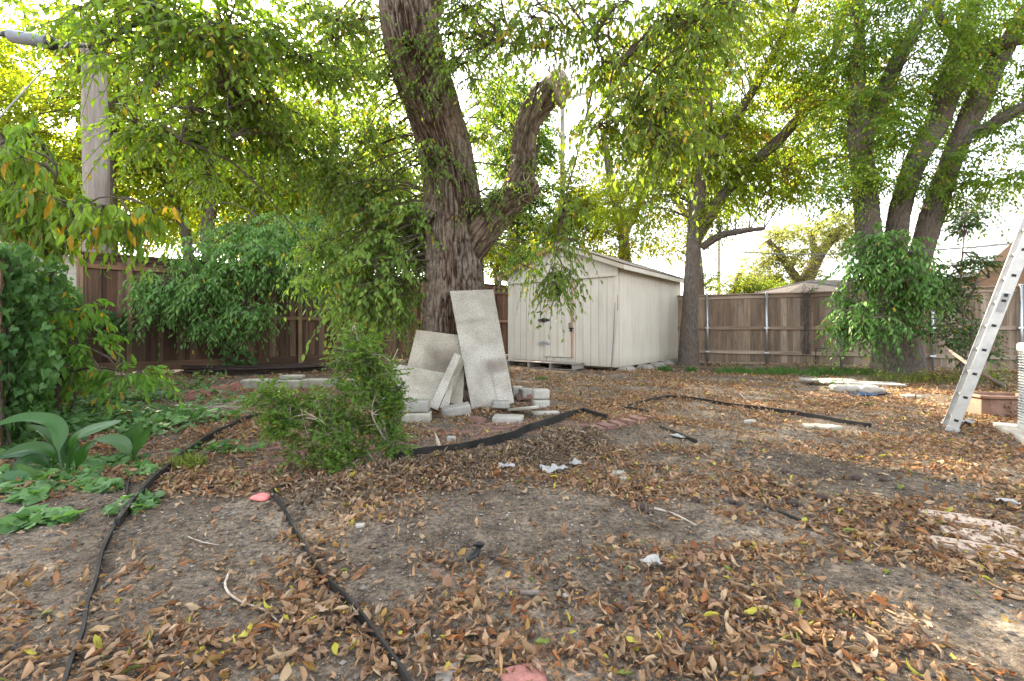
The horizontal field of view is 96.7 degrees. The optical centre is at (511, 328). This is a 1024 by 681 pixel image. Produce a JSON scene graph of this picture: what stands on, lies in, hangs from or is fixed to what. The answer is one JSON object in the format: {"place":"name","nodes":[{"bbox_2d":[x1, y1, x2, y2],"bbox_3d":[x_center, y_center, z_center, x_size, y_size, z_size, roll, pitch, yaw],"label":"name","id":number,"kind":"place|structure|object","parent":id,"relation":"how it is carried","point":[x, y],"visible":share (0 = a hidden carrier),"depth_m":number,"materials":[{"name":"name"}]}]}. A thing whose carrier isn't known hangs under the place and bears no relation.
{"place":"outdoors","nodes":[
{"label":"outdoors","id":0,"kind":"place"},
{"bbox_2d":[0,354,1023,680],"bbox_3d":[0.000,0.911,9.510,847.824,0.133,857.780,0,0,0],"label":"ground","id":1,"kind":"structure","parent":0,"point":[170,546],"depth_m":1.94,"materials":[{"name":"soil"}]},
{"bbox_2d":[0,253,41,445],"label":"side fence","id":2,"kind":"object","parent":1,"relation":"on","point":[2,280],"visible":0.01,"depth_m":3.55,"materials":[{"name":"brown wood"}]},
{"bbox_2d":[0,229,91,448],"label":"ivy","id":3,"kind":"object","parent":2,"relation":"attached to","point":[23,389],"visible":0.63,"depth_m":3.71,"materials":[{"name":"green plant"}]},
{"bbox_2d":[0,237,81,286],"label":"neighbour house","id":4,"kind":"structure","parent":1,"relation":"on","point":[72,272],"depth_m":13.35,"materials":[{"name":"white paint"}]},
{"bbox_2d":[0,50,82,264],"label":"tree","id":5,"kind":"object","parent":1,"relation":"on","point":[16,86],"visible":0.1,"depth_m":11.95,"materials":[{"name":"green plant"}]},
{"bbox_2d":[0,412,121,483],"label":"aspidistra","id":6,"kind":"object","parent":1,"relation":"on","point":[61,446],"visible":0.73,"depth_m":2.95,"materials":[{"name":"green plant"}]},
{"bbox_2d":[70,16,110,252],"bbox_3d":[-9.208,-2.890,9.975,0.670,7.689,0.551,0,0,0],"label":"utility pole","id":7,"kind":"object","parent":1,"relation":"on","point":[97,185],"visible":0.34,"depth_m":9.83,"materials":[{"name":"grey wood"}]},
{"bbox_2d":[0,42,69,117],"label":"wire","id":8,"kind":"object","parent":7,"relation":"attached to","point":[24,90],"visible":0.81,"depth_m":8.39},
{"bbox_2d":[0,29,86,50],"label":"splice case","id":9,"kind":"object","parent":7,"relation":"attached to","point":[22,38],"visible":0.74,"depth_m":9.60,"materials":[{"name":"metal"}]},
{"bbox_2d":[0,116,189,418],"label":"sapling","id":10,"kind":"object","parent":1,"relation":"on","point":[30,183],"visible":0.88,"depth_m":4.47,"materials":[{"name":"green plant"}]},
{"bbox_2d":[62,460,133,680],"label":"garden edging","id":11,"kind":"object","parent":1,"relation":"on","point":[70,662],"visible":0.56,"depth_m":1.60,"materials":[{"name":"plastic"}]},
{"bbox_2d":[0,19,200,254],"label":"tree","id":12,"kind":"object","parent":1,"relation":"on","point":[41,65],"visible":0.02,"depth_m":20.40,"materials":[{"name":"green plant"}]},
{"bbox_2d":[94,421,151,461],"bbox_3d":[-2.664,0.804,3.185,0.343,0.316,0.240,0,0,0],"label":"aspidistra","id":13,"kind":"object","parent":1,"relation":"on","point":[133,440],"visible":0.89,"depth_m":3.16,"materials":[{"name":"green plant"}]},
{"bbox_2d":[80,389,183,410],"bbox_3d":[-4.417,0.842,5.440,0.844,0.225,0.944,0,0,-25],"label":"weed","id":14,"kind":"object","parent":1,"relation":"on","point":[130,396],"visible":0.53,"depth_m":5.45,"materials":[{"name":"green plant"}]},
{"bbox_2d":[0,0,264,253],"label":"tree","id":15,"kind":"object","parent":1,"relation":"on","point":[48,136],"visible":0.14,"depth_m":12.27,"materials":[{"name":"green plant"}]},
{"bbox_2d":[0,380,265,533],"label":"ground ivy","id":16,"kind":"object","parent":1,"relation":"on","point":[77,419],"visible":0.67,"depth_m":3.14,"materials":[{"name":"green plant"}]},
{"bbox_2d":[89,376,213,400],"bbox_3d":[-4.806,0.820,5.927,1.070,0.296,1.256,0,0,0],"label":"weed","id":17,"kind":"object","parent":1,"relation":"on","point":[212,377],"visible":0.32,"depth_m":6.05,"materials":[{"name":"green plant"}]},
{"bbox_2d":[114,412,261,526],"bbox_3d":[-2.365,0.925,3.475,0.211,0.096,2.772,0,0,-16],"label":"garden edging","id":18,"kind":"object","parent":1,"relation":"on","point":[123,514],"visible":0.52,"depth_m":2.88,"materials":[{"name":"plastic"}]},
{"bbox_2d":[168,448,207,469],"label":"grass tuft","id":19,"kind":"object","parent":1,"relation":"on","point":[195,459],"visible":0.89,"depth_m":3.09,"materials":[{"name":"plant"}]},
{"bbox_2d":[156,369,226,390],"bbox_3d":[-4.811,0.777,6.734,1.364,0.333,0.771,0,0,16],"label":"weed","id":20,"kind":"object","parent":1,"relation":"on","point":[200,379],"visible":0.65,"depth_m":6.71,"materials":[{"name":"green plant"}]},
{"bbox_2d":[157,400,250,416],"bbox_3d":[-3.270,0.903,4.997,1.301,0.276,0.928,0,0,-30],"label":"weed","id":21,"kind":"object","parent":1,"relation":"on","point":[219,406],"visible":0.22,"depth_m":5.03,"materials":[{"name":"green plant"}]},
{"bbox_2d":[67,16,345,268],"bbox_3d":[-8.848,-4.329,13.955,8.333,10.404,4.598,0,0,0],"label":"tree","id":22,"kind":"object","parent":1,"relation":"on","point":[149,196],"visible":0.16,"depth_m":13.42,"materials":[{"name":"green plant"}]},
{"bbox_2d":[118,202,370,373],"bbox_3d":[-5.474,-0.946,10.085,4.878,4.129,3.446,0,0,0],"label":"glossy shrub","id":23,"kind":"object","parent":1,"relation":"on","point":[267,246],"visible":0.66,"depth_m":9.36,"materials":[{"name":"green plant"}]},
{"bbox_2d":[224,569,277,620],"bbox_3d":[-0.946,0.941,1.600,0.464,0.012,0.062,0,0,43],"label":"stick","id":24,"kind":"object","parent":1,"relation":"on","point":[229,593],"visible":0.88,"depth_m":1.60,"materials":[{"name":"brown wood"}]},
{"bbox_2d":[240,378,272,388],"bbox_3d":[-4.022,0.879,7.170,0.428,0.182,0.230,0,0,-3],"label":"wall block","id":25,"kind":"object","parent":1,"relation":"on","point":[247,383],"depth_m":7.06,"materials":[{"name":"concrete"}]},
{"bbox_2d":[250,493,269,501],"bbox_3d":[-1.375,0.919,2.488,0.101,0.017,0.061,7,17,-29],"label":"stone","id":26,"kind":"object","parent":1,"relation":"on","point":[261,497],"visible":0.92,"depth_m":2.48,"materials":[{"name":"pink stone"}]},
{"bbox_2d":[200,362,337,374],"bbox_3d":[-4.946,0.832,9.576,2.721,0.196,0.037,0,0,-25],"label":"iron rod","id":27,"kind":"object","parent":1,"relation":"on","point":[258,370],"visible":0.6,"depth_m":9.36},
{"bbox_2d":[153,46,420,265],"bbox_3d":[-9.919,-6.612,23.119,15.937,15.257,5.648,0,0,0],"label":"tree","id":28,"kind":"object","parent":1,"relation":"on","point":[240,220],"visible":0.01,"depth_m":22.43,"materials":[{"name":"green plant"}]},
{"bbox_2d":[275,379,300,389],"bbox_3d":[-3.525,0.888,7.171,0.430,0.179,0.228,0,0,-3],"label":"wall block","id":29,"kind":"object","parent":1,"relation":"on","point":[294,383],"depth_m":7.07,"materials":[{"name":"concrete"}]},
{"bbox_2d":[278,374,305,379],"bbox_3d":[-3.506,0.770,7.251,0.370,0.072,0.193,0,0,-6],"label":"loose stone","id":30,"kind":"object","parent":29,"relation":"on","point":[285,377],"visible":0.95,"depth_m":7.17,"materials":[{"name":"stone"}]},
{"bbox_2d":[76,251,507,375],"bbox_3d":[-2.934,-0.264,13.721,14.767,2.527,0.163,0,0,-41],"label":"wooden fence","id":31,"kind":"object","parent":1,"relation":"on","point":[291,348],"visible":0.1,"depth_m":10.26,"materials":[{"name":"brown wood"}]},
{"bbox_2d":[91,308,128,340],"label":"ivy","id":32,"kind":"object","parent":31,"relation":"attached to","point":[124,328],"visible":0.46,"depth_m":9.19,"materials":[{"name":"green plant"}]},
{"bbox_2d":[220,331,257,364],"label":"ivy","id":33,"kind":"object","parent":31,"relation":"attached to","point":[253,361],"visible":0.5,"depth_m":10.61,"materials":[{"name":"green plant"}]},
{"bbox_2d":[300,378,326,388],"bbox_3d":[-3.182,0.888,7.283,0.451,0.180,0.229,0,0,-3],"label":"wall block","id":34,"kind":"object","parent":1,"relation":"on","point":[310,381],"depth_m":7.18,"materials":[{"name":"concrete"}]},
{"bbox_2d":[228,312,420,475],"bbox_3d":[-1.276,0.489,3.055,1.295,1.222,0.731,0,0,0],"label":"boxwood shrub","id":35,"kind":"object","parent":1,"relation":"on","point":[360,354],"visible":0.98,"depth_m":3.05,"materials":[{"name":"green plant"}]},
{"bbox_2d":[224,22,424,277],"bbox_3d":[-5.669,-5.095,16.298,8.755,11.924,4.893,0,0,0],"label":"tree","id":36,"kind":"object","parent":1,"relation":"on","point":[349,107],"visible":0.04,"depth_m":15.69,"materials":[{"name":"green plant"}]},
{"bbox_2d":[271,473,412,680],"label":"garden edging","id":37,"kind":"object","parent":1,"relation":"on","point":[401,671],"visible":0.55,"depth_m":1.58,"materials":[{"name":"plastic"}]},
{"bbox_2d":[0,0,811,401],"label":"old tree","id":38,"kind":"object","parent":1,"relation":"on","point":[450,230],"visible":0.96,"depth_m":5.36,"materials":[{"name":"green plant"}]},
{"bbox_2d":[401,411,431,423],"bbox_3d":[-0.974,0.905,4.658,0.293,0.104,0.202,0,0,-5],"label":"concrete block","id":39,"kind":"object","parent":1,"relation":"on","point":[415,417],"depth_m":4.56,"materials":[{"name":"concrete"}]},
{"bbox_2d":[401,399,429,411],"bbox_3d":[-1.001,0.795,4.720,0.288,0.117,0.203,0,0,-3],"label":"concrete block","id":40,"kind":"object","parent":39,"relation":"on","point":[421,405],"depth_m":4.62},
{"bbox_2d":[390,365,444,403],"bbox_3d":[-1.112,0.663,5.253,0.618,0.459,0.031,9,-30,1],"label":"granite slab","id":41,"kind":"object","parent":1,"relation":"on","point":[423,383],"depth_m":5.27,"materials":[{"name":"stone"}]},
{"bbox_2d":[408,330,463,403],"bbox_3d":[-0.914,0.460,5.561,0.746,0.899,0.031,6,-25,-1],"label":"granite slab","id":42,"kind":"object","parent":1,"relation":"on","point":[433,351],"depth_m":5.61,"materials":[{"name":"stone"}]},
{"bbox_2d":[430,353,463,411],"bbox_3d":[-0.734,0.647,5.292,0.126,0.677,0.300,21,-20,12],"label":"granite slab","id":43,"kind":"object","parent":1,"relation":"on","point":[455,367],"depth_m":5.18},
{"bbox_2d":[439,376,454,409],"bbox_3d":[-0.741,0.740,5.211,0.179,0.399,0.160,0,-29,-9],"label":"granite slab","id":44,"kind":"object","parent":1,"relation":"on","point":[447,398],"depth_m":5.12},
{"bbox_2d":[435,655,459,680],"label":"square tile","id":45,"kind":"object","parent":1,"relation":"on","point":[447,676],"visible":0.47,"depth_m":1.26,"materials":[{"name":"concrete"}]},
{"bbox_2d":[441,402,470,416],"bbox_3d":[-0.609,0.883,4.934,0.313,0.108,0.153,-8,9,-16],"label":"concrete block","id":46,"kind":"object","parent":1,"relation":"on","point":[462,408],"depth_m":4.88,"materials":[{"name":"concrete"}]},
{"bbox_2d":[466,541,483,561],"bbox_3d":[-0.156,0.915,1.887,0.051,0.046,0.130,0,0,24],"label":"black strap","id":47,"kind":"object","parent":1,"relation":"on","point":[478,545],"visible":1,"depth_m":1.88,"materials":[{"name":"plastic"}]},
{"bbox_2d":[450,289,513,408],"bbox_3d":[-0.377,0.217,5.632,0.563,1.582,0.030,-6,-21,-14],"label":"granite slab","id":48,"kind":"object","parent":1,"relation":"on","point":[481,346],"depth_m":5.61,"materials":[{"name":"stone"}]},
{"bbox_2d":[394,408,607,458],"bbox_3d":[0.153,0.937,4.081,0.467,0.109,2.540,0,0,41],"label":"garden edging","id":49,"kind":"object","parent":1,"relation":"on","point":[514,434],"visible":0.62,"depth_m":3.87,"materials":[{"name":"plastic"}]},
{"bbox_2d":[492,400,509,408],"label":"concrete block","id":50,"kind":"object","parent":1,"relation":"on","point":[503,404],"depth_m":5.13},
{"bbox_2d":[492,414,523,422],"bbox_3d":[-0.039,0.929,4.706,0.312,0.063,0.214,0,0,7],"label":"paving stone","id":51,"kind":"object","parent":1,"relation":"on","point":[504,418],"visible":0.94,"depth_m":4.62,"materials":[{"name":"concrete"}]},
{"bbox_2d":[0,357,1023,680],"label":"leaf litter","id":52,"kind":"object","parent":1,"relation":"on","point":[386,477],"visible":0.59,"depth_m":1.95,"materials":[{"name":"plant"}]},
{"bbox_2d":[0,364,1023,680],"bbox_3d":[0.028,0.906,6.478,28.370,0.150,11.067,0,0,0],"label":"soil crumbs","id":53,"kind":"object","parent":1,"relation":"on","point":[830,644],"visible":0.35,"depth_m":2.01,"materials":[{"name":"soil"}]},
{"bbox_2d":[482,218,558,284],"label":"tree","id":54,"kind":"object","parent":1,"relation":"on","point":[496,264],"visible":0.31,"depth_m":17.35,"materials":[{"name":"green plant"}]},
{"bbox_2d":[506,406,538,411],"bbox_3d":[0.109,0.888,5.051,0.134,0.038,0.482,0,-12,-36],"label":"granite strip","id":55,"kind":"object","parent":1,"relation":"on","point":[521,408],"visible":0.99,"depth_m":4.95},
{"bbox_2d":[500,662,546,680],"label":"flat stone","id":56,"kind":"object","parent":1,"relation":"on","point":[521,672],"visible":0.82,"depth_m":1.25,"materials":[{"name":"stone"}]},
{"bbox_2d":[520,589,539,596],"bbox_3d":[0.064,0.938,1.616,0.071,0.023,0.021,0,0,6],"label":"bark stick","id":57,"kind":"object","parent":1,"relation":"on","point":[529,592],"visible":0.98,"depth_m":1.61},
{"bbox_2d":[466,63,597,266],"bbox_3d":[-0.100,-5.000,19.194,7.484,11.658,4.234,0,0,0],"label":"tree","id":58,"kind":"object","parent":1,"relation":"on","point":[545,142],"visible":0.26,"depth_m":18.60,"materials":[{"name":"green plant"}]},
{"bbox_2d":[52,347,1022,680],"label":"fallen twigs","id":59,"kind":"object","parent":1,"relation":"on","point":[464,528],"depth_m":3.24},
{"bbox_2d":[532,399,549,408],"bbox_3d":[0.345,0.905,5.462,0.192,0.114,0.173,0,0,-7],"label":"concrete block","id":60,"kind":"object","parent":1,"relation":"on","point":[543,403],"depth_m":5.38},
{"bbox_2d":[532,388,549,398],"bbox_3d":[0.348,0.789,5.530,0.204,0.114,0.184,0,0,-3],"label":"concrete block","id":61,"kind":"object","parent":60,"relation":"on","point":[540,393],"depth_m":5.44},
{"bbox_2d":[506,359,584,370],"bbox_3d":[0.769,0.862,10.921,1.961,0.152,0.494,0,0,37],"label":"wooden pallet","id":62,"kind":"object","parent":1,"relation":"on","point":[554,365],"visible":0.93,"depth_m":10.80,"materials":[{"name":"grey wood"}]},
{"bbox_2d":[531,410,559,414],"bbox_3d":[0.370,0.933,5.042,0.305,0.038,0.122,0,0,-13],"label":"paving stone","id":63,"kind":"object","parent":1,"relation":"on","point":[549,412],"visible":0.94,"depth_m":5.00,"materials":[{"name":"concrete"}]},
{"bbox_2d":[540,463,567,473],"bbox_3d":[0.273,0.901,2.942,0.169,0.054,0.102,0,0,-11],"label":"plastic scrap","id":64,"kind":"object","parent":1,"relation":"on","point":[553,467],"visible":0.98,"depth_m":2.93,"materials":[{"name":"white plastic"}]},
{"bbox_2d":[559,92,586,205],"bbox_3d":[2.651,-4.772,19.976,1.572,11.491,0.341,0,0,0],"label":"utility pole","id":65,"kind":"object","parent":1,"relation":"on","point":[562,125],"visible":0.01,"depth_m":19.89,"materials":[{"name":"brown wood"}]},
{"bbox_2d":[497,241,683,368],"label":"garden shed","id":66,"kind":"structure","parent":1,"relation":"on","point":[645,307],"depth_m":10.86,"materials":[{"name":"beige paint"}]},
{"bbox_2d":[538,280,572,357],"bbox_3d":[1.034,-0.245,10.969,1.021,1.870,0.108,0,0,39],"label":"door","id":67,"kind":"structure","parent":66,"relation":"in","point":[553,347],"depth_m":10.91,"materials":[{"name":"beige paint"}]},
{"bbox_2d":[533,133,720,275],"bbox_3d":[4.448,-3.649,18.122,7.259,9.060,4.579,0,0,0],"label":"tree","id":68,"kind":"object","parent":1,"relation":"on","point":[624,253],"visible":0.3,"depth_m":17.84,"materials":[{"name":"green plant"}]},
{"bbox_2d":[640,554,663,566],"bbox_3d":[0.563,0.935,1.831,0.080,0.031,0.052,0,0,-17],"label":"plastic scrap","id":69,"kind":"object","parent":1,"relation":"on","point":[655,558],"visible":0.98,"depth_m":1.84,"materials":[{"name":"white plastic"}]},
{"bbox_2d":[659,425,697,442],"bbox_3d":[1.472,0.939,4.043,0.026,0.064,0.661,0,0,-8],"label":"garden edging","id":70,"kind":"object","parent":1,"relation":"on","point":[691,439],"visible":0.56,"depth_m":4.01,"materials":[{"name":"plastic"}]},
{"bbox_2d":[699,269,792,294],"bbox_3d":[11.034,-1.094,21.996,4.678,3.656,2.756,0,0,0],"label":"bush","id":71,"kind":"object","parent":1,"relation":"on","point":[738,286],"visible":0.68,"depth_m":21.61,"materials":[{"name":"green plant"}]},
{"bbox_2d":[574,0,919,365],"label":"tree","id":72,"kind":"object","parent":1,"relation":"on","point":[704,213],"visible":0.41,"depth_m":11.46,"materials":[{"name":"green plant"}]},
{"bbox_2d":[684,243,1012,254],"bbox_3d":[6.490,-1.823,9.801,0.019,0.894,6.333,0,0,-35],"label":"wire","id":73,"kind":"object","parent":72,"relation":"attached to","point":[865,253],"visible":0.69,"depth_m":9.38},
{"bbox_2d":[622,395,871,427],"bbox_3d":[2.402,0.936,4.965,1.302,0.090,2.218,0,0,-39],"label":"garden edging","id":74,"kind":"object","parent":1,"relation":"on","point":[811,415],"visible":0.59,"depth_m":5.18,"materials":[{"name":"plastic"}]},
{"bbox_2d":[634,49,906,294],"bbox_3d":[12.055,-6.530,21.893,13.753,15.005,5.202,0,0,0],"label":"tree","id":75,"kind":"object","parent":1,"relation":"on","point":[701,281],"visible":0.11,"depth_m":21.64,"materials":[{"name":"green plant"}]},
{"bbox_2d":[722,204,882,288],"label":"oak tree","id":76,"kind":"object","parent":1,"relation":"on","point":[813,266],"visible":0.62,"depth_m":26.65,"materials":[{"name":"green plant"}]},
{"bbox_2d":[802,423,842,429],"bbox_3d":[2.977,0.946,4.371,0.309,0.062,0.148,0,0,6],"label":"tan stone","id":77,"kind":"object","parent":1,"relation":"on","point":[823,426],"visible":0.8,"depth_m":4.32,"materials":[{"name":"stone"}]},
{"bbox_2d":[828,384,857,392],"bbox_3d":[4.945,0.893,6.796,0.372,0.134,0.233,0,0,4],"label":"cement sack","id":78,"kind":"object","parent":1,"relation":"on","point":[848,388],"visible":0.91,"depth_m":6.71,"materials":[{"name":"paper"}]},
{"bbox_2d":[799,379,895,382],"bbox_3d":[5.789,0.911,7.844,1.500,0.025,0.160,1,0,6],"label":"white board","id":79,"kind":"object","parent":1,"relation":"on","point":[864,381],"visible":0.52,"depth_m":7.80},
{"bbox_2d":[800,378,857,381],"bbox_3d":[5.373,0.873,7.712,0.900,0.026,0.160,1,3,-3],"label":"white board","id":80,"kind":"object","parent":79,"relation":"on","point":[815,380],"visible":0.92,"depth_m":7.66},
{"bbox_2d":[677,284,1023,369],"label":"cedar fence","id":81,"kind":"object","parent":1,"relation":"on","point":[766,327],"visible":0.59,"depth_m":11.80,"materials":[{"name":"wood"}]},
{"bbox_2d":[799,283,817,354],"bbox_3d":[7.550,-0.255,11.555,0.371,1.892,0.370,0,0,-34],"label":"dead vine","id":82,"kind":"object","parent":81,"relation":"attached to","point":[806,343],"visible":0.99,"depth_m":11.56,"materials":[{"name":"brown plant"}]},
{"bbox_2d":[820,381,906,385],"bbox_3d":[5.692,0.890,7.401,1.200,0.026,0.160,1,2,9],"label":"white board","id":83,"kind":"object","parent":1,"relation":"on","point":[869,383],"visible":0.88,"depth_m":7.35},
{"bbox_2d":[845,391,891,396],"bbox_3d":[4.950,0.910,6.321,0.551,0.063,0.195,0,0,3],"label":"tarp scrap","id":84,"kind":"object","parent":1,"relation":"on","point":[861,393],"visible":0.88,"depth_m":6.34,"materials":[{"name":"blue plastic"}]},
{"bbox_2d":[857,384,880,392],"bbox_3d":[5.246,0.899,6.750,0.348,0.138,0.229,0,0,-3],"label":"cement sack","id":85,"kind":"object","parent":1,"relation":"on","point":[869,388],"visible":0.69,"depth_m":6.65,"materials":[{"name":"paper"}]},
{"bbox_2d":[851,364,894,380],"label":"weed","id":86,"kind":"object","parent":1,"relation":"on","point":[879,374],"visible":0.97,"depth_m":8.01,"materials":[{"name":"green plant"}]},
{"bbox_2d":[813,222,973,377],"bbox_3d":[6.881,-0.522,8.412,2.577,2.840,1.906,0,0,-26],"label":"young tree","id":87,"kind":"object","parent":1,"relation":"on","point":[854,327],"visible":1,"depth_m":8.19,"materials":[{"name":"green plant"}]},
{"bbox_2d":[772,0,1023,375],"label":"tree","id":88,"kind":"object","parent":1,"relation":"on","point":[971,50],"visible":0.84,"depth_m":9.04,"materials":[{"name":"green plant"}]},
{"bbox_2d":[903,366,956,382],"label":"weed","id":89,"kind":"object","parent":1,"relation":"on","point":[926,377],"visible":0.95,"depth_m":7.99,"materials":[{"name":"green plant"}]},
{"bbox_2d":[918,508,974,521],"bbox_3d":[2.192,0.966,2.294,0.200,0.057,0.095,0,0,24],"label":"pale brick","id":90,"kind":"object","parent":1,"relation":"on","point":[945,517],"visible":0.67,"depth_m":2.30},
{"bbox_2d":[927,535,985,548],"bbox_3d":[1.968,0.969,1.995,0.200,0.057,0.095,0,0,24],"label":"pale brick","id":91,"kind":"object","parent":1,"relation":"on","point":[937,544],"visible":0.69,"depth_m":2.01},
{"bbox_2d":[912,207,1015,373],"bbox_3d":[7.934,-0.614,8.050,1.582,3.133,1.073,0,0,0],"label":"sapling","id":92,"kind":"object","parent":1,"relation":"on","point":[965,330],"visible":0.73,"depth_m":8.00,"materials":[{"name":"green plant"}]},
{"bbox_2d":[938,525,999,539],"bbox_3d":[2.115,0.967,2.100,0.200,0.057,0.095,0,0,24],"label":"pale brick","id":93,"kind":"object","parent":1,"relation":"on","point":[942,528],"visible":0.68,"depth_m":2.11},
{"bbox_2d":[945,514,1004,528],"bbox_3d":[2.260,0.966,2.217,0.200,0.057,0.095,0,0,24],"label":"pale brick","id":94,"kind":"object","parent":1,"relation":"on","point":[967,520],"visible":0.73,"depth_m":2.22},
{"bbox_2d":[941,216,1023,431],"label":"ladder","id":95,"kind":"object","parent":1,"relation":"on","point":[1009,277],"visible":0.98,"depth_m":4.13,"materials":[{"name":"metal"}]},
{"bbox_2d":[949,539,1022,557],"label":"pale brick","id":96,"kind":"object","parent":1,"relation":"on","point":[970,550],"visible":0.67,"depth_m":1.95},
{"bbox_2d":[966,392,1018,416],"bbox_3d":[5.325,0.832,4.980,0.550,0.236,0.350,0,0,7],"label":"terracotta planter","id":97,"kind":"object","parent":1,"relation":"on","point":[1005,404],"visible":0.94,"depth_m":4.86,"materials":[{"name":"ceramic"}]},
{"bbox_2d":[963,532,1023,551],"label":"pale brick","id":98,"kind":"object","parent":1,"relation":"on","point":[980,538],"visible":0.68,"depth_m":2.02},
{"bbox_2d":[979,363,1011,388],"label":"weed","id":99,"kind":"object","parent":1,"relation":"on","point":[994,375],"visible":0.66,"depth_m":7.00,"materials":[{"name":"green plant"}]},
{"bbox_2d":[972,520,1022,531],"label":"pale brick","id":100,"kind":"object","parent":1,"relation":"on","point":[988,523],"visible":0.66,"depth_m":2.16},
{"bbox_2d":[986,549,1023,568],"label":"pale brick","id":101,"kind":"object","parent":1,"relation":"on","point":[1001,557],"visible":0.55,"depth_m":1.87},
{"bbox_2d":[992,422,1023,443],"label":"concrete pad","id":102,"kind":"object","parent":1,"relation":"on","point":[1014,430],"visible":0.76,"depth_m":4.08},
{"bbox_2d":[1016,342,1023,429],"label":"air conditioner","id":103,"kind":"object","parent":102,"relation":"on","point":[1020,349],"visible":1,"depth_m":4.08,"materials":[{"name":"paint"}]},
{"bbox_2d":[992,527,1023,540],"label":"pale brick","id":104,"kind":"object","parent":1,"relation":"on","point":[997,529],"visible":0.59,"depth_m":2.08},
{"bbox_2d":[0,0,1023,294],"label":"sky","id":105,"kind":"structure","parent":0,"point":[748,239],"materials":[{"name":"white"}]},
{"bbox_2d":[713,364,1000,383],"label":"grass","id":106,"kind":"structure","parent":0,"point":[850,371],"depth_m":9.35,"materials":[{"name":"plant"}]},
{"bbox_2d":[755,181,1023,292],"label":"neighbour house","id":107,"kind":"structure","parent":0,"point":[1012,219],"depth_m":16.08,"materials":[{"name":"white"}]},
{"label":"iron rod","id":108,"kind":"object","parent":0,"visible":0},
{"bbox_2d":[222,366,341,369],"bbox_3d":[-4.725,0.824,9.626,2.395,0.085,0.061,0,0,-39],"label":"iron rod","id":109,"kind":"object","parent":108,"relation":"on","point":[264,369],"visible":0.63,"depth_m":9.20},
{"bbox_2d":[208,365,345,369],"bbox_3d":[-4.798,0.807,9.472,2.561,0.048,0.050,0,0,-30],"label":"iron rod","id":110,"kind":"object","parent":109,"relation":"on","point":[279,367],"visible":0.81,"depth_m":9.46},
{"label":"iron rod","id":111,"kind":"object","parent":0,"visible":0},
{"bbox_2d":[188,364,307,368],"bbox_3d":[-5.321,0.795,9.637,2.531,0.051,0.037,0,0,-30],"label":"iron rod","id":112,"kind":"object","parent":111,"relation":"on","point":[236,367],"visible":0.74,"depth_m":9.40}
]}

